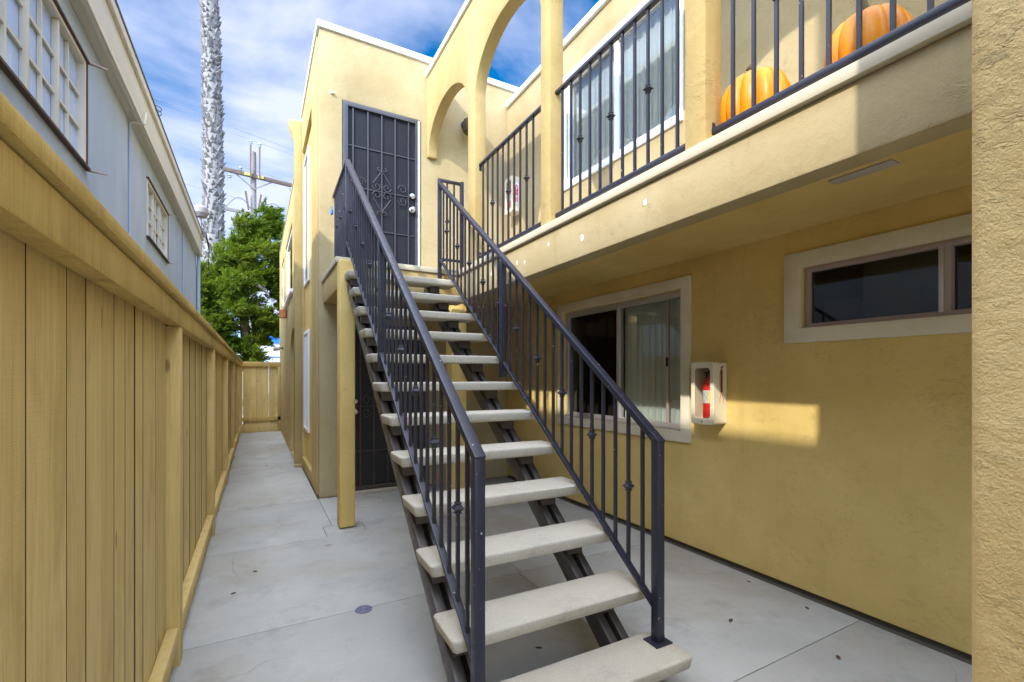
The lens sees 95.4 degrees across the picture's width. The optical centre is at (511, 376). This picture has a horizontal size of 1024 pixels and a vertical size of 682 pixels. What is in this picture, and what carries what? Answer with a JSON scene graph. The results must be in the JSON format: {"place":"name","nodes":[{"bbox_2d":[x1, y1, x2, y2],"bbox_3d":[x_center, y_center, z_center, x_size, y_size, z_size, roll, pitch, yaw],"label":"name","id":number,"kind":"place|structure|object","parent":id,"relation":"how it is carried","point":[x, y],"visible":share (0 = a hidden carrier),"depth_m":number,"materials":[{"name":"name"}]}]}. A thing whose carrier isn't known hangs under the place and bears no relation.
{"place":"outdoors","nodes":[
{"label":"outdoors","id":0,"kind":"place"},
{"bbox_2d":[117,0,598,355],"label":"sky","id":1,"kind":"structure","parent":0,"point":[266,48],"materials":[{"name":"blue"}]},
{"bbox_2d":[169,431,971,681],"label":"concrete path","id":2,"kind":"structure","parent":0,"point":[285,612],"depth_m":2.94,"materials":[{"name":"grey concrete"}]},
{"bbox_2d":[0,0,209,312],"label":"neighbour building","id":3,"kind":"structure","parent":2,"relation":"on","point":[75,91],"depth_m":4.06,"materials":[{"name":"grey paint"}]},
{"bbox_2d":[0,0,107,175],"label":"window","id":4,"kind":"structure","parent":3,"relation":"in","point":[41,54],"depth_m":3.14,"materials":[{"name":"glass"}]},
{"bbox_2d":[146,176,177,264],"bbox_3d":[-4.879,-2.093,6.445,0.230,0.746,1.595,0,0,-29],"label":"window","id":5,"kind":"structure","parent":3,"relation":"in","point":[157,215],"depth_m":6.47,"materials":[{"name":"white paint"}]},
{"bbox_2d":[0,92,241,681],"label":"wooden fence","id":6,"kind":"object","parent":2,"relation":"on","point":[120,364],"visible":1,"depth_m":1.26,"materials":[{"name":"paint"}]},
{"bbox_2d":[239,362,280,432],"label":"wooden gate","id":7,"kind":"structure","parent":6,"relation":"attached to","point":[259,396],"depth_m":12.27,"materials":[{"name":"paint"}]},
{"bbox_2d":[198,0,226,323],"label":"palm tree","id":8,"kind":"object","parent":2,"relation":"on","point":[212,179],"visible":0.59,"depth_m":14.30,"materials":[{"name":"grey plant"}]},
{"bbox_2d":[196,197,285,361],"bbox_3d":[-7.782,-1.939,13.566,3.344,6.854,2.216,0,0,-29],"label":"juniper tree","id":9,"kind":"object","parent":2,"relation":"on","point":[239,268],"visible":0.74,"depth_m":13.26,"materials":[{"name":"green plant"}]},
{"bbox_2d":[355,605,371,613],"bbox_3d":[-0.934,1.466,2.933,0.104,0.008,0.104,0,0,-29],"label":"floor drain","id":10,"kind":"object","parent":2,"relation":"in","point":[362,609],"visible":1,"depth_m":2.92,"materials":[{"name":"grey plastic"}]},
{"bbox_2d":[321,256,458,527],"bbox_3d":[-1.403,0.138,5.343,1.313,2.641,1.317,0,0,-29],"label":"stair landing","id":11,"kind":"object","parent":2,"relation":"on","point":[334,282],"visible":0.73,"depth_m":4.50,"materials":[{"name":"beige"}]},
{"bbox_2d":[332,159,691,681],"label":"staircase","id":12,"kind":"structure","parent":2,"relation":"on","point":[472,628],"depth_m":2.53,"materials":[{"name":"concrete"}]},
{"bbox_2d":[279,0,971,660],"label":"apartment building","id":13,"kind":"structure","parent":2,"relation":"on","point":[795,256],"depth_m":3.36,"materials":[{"name":"paint"}]},
{"bbox_2d":[273,346,282,350],"bbox_3d":[-5.656,-0.660,11.269,0.216,0.120,0.120,0,0,-29],"label":"flood light","id":14,"kind":"object","parent":13,"relation":"attached to","point":[276,348],"visible":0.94,"depth_m":11.22,"materials":[{"name":"white"}]},
{"bbox_2d":[278,310,286,318],"bbox_3d":[-4.856,-1.315,9.883,0.180,0.170,0.175,0,0,-29],"label":"wall sconce","id":15,"kind":"object","parent":13,"relation":"attached to","point":[283,314],"depth_m":9.82,"materials":[{"name":"brown ceramic"}]},
{"bbox_2d":[283,263,283,305],"bbox_3d":[-5.609,-2.205,11.523,0.060,1.250,1.200,0,0,-29],"label":"window","id":16,"kind":"structure","parent":13,"relation":"in","point":[283,263],"depth_m":11.99,"materials":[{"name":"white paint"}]},
{"bbox_2d":[287,230,291,294],"bbox_3d":[-4.478,-2.205,9.463,0.060,1.250,2.100,0,0,-29],"label":"window","id":17,"kind":"structure","parent":13,"relation":"in","point":[289,249],"depth_m":9.97,"materials":[{"name":"white paint"}]},
{"bbox_2d":[304,329,309,432],"bbox_3d":[-3.195,0.075,7.241,0.029,1.550,0.670,0,0,-29],"label":"window","id":18,"kind":"structure","parent":13,"relation":"in","point":[307,333],"depth_m":6.96,"materials":[{"name":"white paint"}]},
{"bbox_2d":[304,146,309,287],"bbox_3d":[-3.195,-2.430,7.241,0.027,2.000,0.670,0,0,-29],"label":"window","id":19,"kind":"structure","parent":13,"relation":"in","point":[307,158],"depth_m":6.96,"materials":[{"name":"white paint"}]},
{"bbox_2d":[342,100,419,265],"bbox_3d":[-1.645,-2.293,5.946,0.976,2.208,0.132,0,0,-29],"label":"security door","id":20,"kind":"structure","parent":13,"relation":"in","point":[381,146],"depth_m":6.02,"materials":[{"name":"metal"}]},
{"bbox_2d":[355,324,424,490],"bbox_3d":[-1.586,0.387,5.979,1.001,2.068,0.132,0,0,-29],"label":"security door","id":21,"kind":"structure","parent":13,"relation":"in","point":[373,465],"depth_m":5.90,"materials":[{"name":"brown metal"}]},
{"bbox_2d":[461,117,467,135],"bbox_3d":[-0.604,-3.435,6.408,0.170,0.250,0.222,0,0,-29],"label":"wall lamp","id":22,"kind":"object","parent":13,"relation":"attached to","point":[464,124],"visible":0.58,"depth_m":6.33,"materials":[{"name":"black metal"}]},
{"bbox_2d":[505,176,521,215],"bbox_3d":[0.013,-2.505,6.487,0.164,0.490,0.213,0,0,-29],"label":"extinguisher cabinet","id":23,"kind":"object","parent":13,"relation":"attached to","point":[516,195],"visible":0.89,"depth_m":6.40,"materials":[{"name":"beige plastic"}]},
{"bbox_2d":[563,0,682,190],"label":"window","id":24,"kind":"structure","parent":13,"relation":"in","point":[669,7],"depth_m":4.75,"materials":[{"name":"glass"}]},
{"bbox_2d":[558,275,690,442],"bbox_3d":[1.105,-0.142,4.819,0.196,1.415,1.955,0,0,-29],"label":"window","id":25,"kind":"structure","parent":13,"relation":"in","point":[657,327],"depth_m":4.53,"materials":[{"name":"glass"}]},
{"bbox_2d":[691,362,725,424],"bbox_3d":[1.551,0.132,3.686,0.164,0.490,0.212,0,0,-29],"label":"extinguisher cabinet","id":26,"kind":"object","parent":13,"relation":"attached to","point":[717,392],"visible":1,"depth_m":3.62,"materials":[{"name":"beige plastic"}]},
{"bbox_2d":[702,368,709,417],"bbox_3d":[1.559,0.133,3.672,0.114,0.404,0.128,0,0,-29],"label":"fire extinguisher","id":27,"kind":"object","parent":26,"relation":"in","point":[706,398],"visible":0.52,"depth_m":3.64,"materials":[{"name":"red metal"}]},
{"bbox_2d":[721,64,790,122],"bbox_3d":[1.258,-1.404,2.410,0.340,0.411,0.341,0,0,31],"label":"pumpkin","id":28,"kind":"object","parent":13,"relation":"on","point":[764,82],"visible":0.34,"depth_m":2.28,"materials":[{"name":"yellow"}]},
{"bbox_2d":[824,0,913,66],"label":"pumpkin","id":29,"kind":"object","parent":13,"relation":"on","point":[876,21],"visible":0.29,"depth_m":1.87,"materials":[{"name":"orange"}]},
{"bbox_2d":[784,213,971,343],"bbox_3d":[2.337,-0.527,2.504,0.128,0.605,1.690,0,0,-29],"label":"window","id":30,"kind":"structure","parent":13,"relation":"in","point":[948,320],"depth_m":2.72,"materials":[{"name":"beige metal"}]},
{"bbox_2d":[972,0,1023,681],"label":"stucco pillar","id":31,"kind":"structure","parent":2,"relation":"on","point":[997,340],"depth_m":0.75,"materials":[{"name":"beige paint"}]},
{"label":"ground","id":32,"kind":"structure","parent":0,"visible":0},
{"bbox_2d":[222,140,291,340],"bbox_3d":[-11.588,-4.505,20.918,3.308,11.950,0.519,0,0,-40],"label":"utility pole","id":33,"kind":"object","parent":32,"relation":"on","point":[252,175],"visible":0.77,"depth_m":20.87,"materials":[{"name":"brown wood"}]},
{"bbox_2d":[153,97,292,149],"bbox_3d":[-11.013,-10.960,20.537,0.021,0.981,80.001,0,0,40],"label":"overhead wire","id":34,"kind":"object","parent":33,"relation":"attached to","point":[222,123],"visible":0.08,"depth_m":19.48,"materials":[{"name":"grey"}]},
{"bbox_2d":[158,105,293,155],"bbox_3d":[-11.610,-10.980,20.689,0.021,0.981,80.001,0,0,40],"label":"overhead wire","id":35,"kind":"object","parent":33,"relation":"attached to","point":[225,130],"visible":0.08,"depth_m":20.09,"materials":[{"name":"grey"}]},
{"bbox_2d":[170,143,292,182],"bbox_3d":[-11.909,-9.690,20.439,0.021,0.981,80.001,0,0,40],"label":"overhead wire","id":36,"kind":"object","parent":33,"relation":"attached to","point":[232,163],"visible":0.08,"depth_m":20.27,"materials":[{"name":"grey"}]},
{"bbox_2d":[187,184,286,211],"bbox_3d":[-10.299,-8.110,21.787,0.021,0.981,80.001,0,0,40],"label":"overhead wire","id":37,"kind":"object","parent":33,"relation":"attached to","point":[231,196],"visible":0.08,"depth_m":20.02,"materials":[{"name":"grey"}]},
{"bbox_2d":[260,336,279,361],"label":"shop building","id":38,"kind":"structure","parent":32,"relation":"on","point":[275,355],"depth_m":38.43,"materials":[{"name":"white"}]},
{"bbox_2d":[264,358,279,361],"bbox_3d":[-16.638,-0.620,40.063,8.600,1.780,0.130,0,0,-29],"label":"window","id":39,"kind":"structure","parent":38,"relation":"in","point":[274,359],"depth_m":38.43,"materials":[{"name":"white"}]}
]}

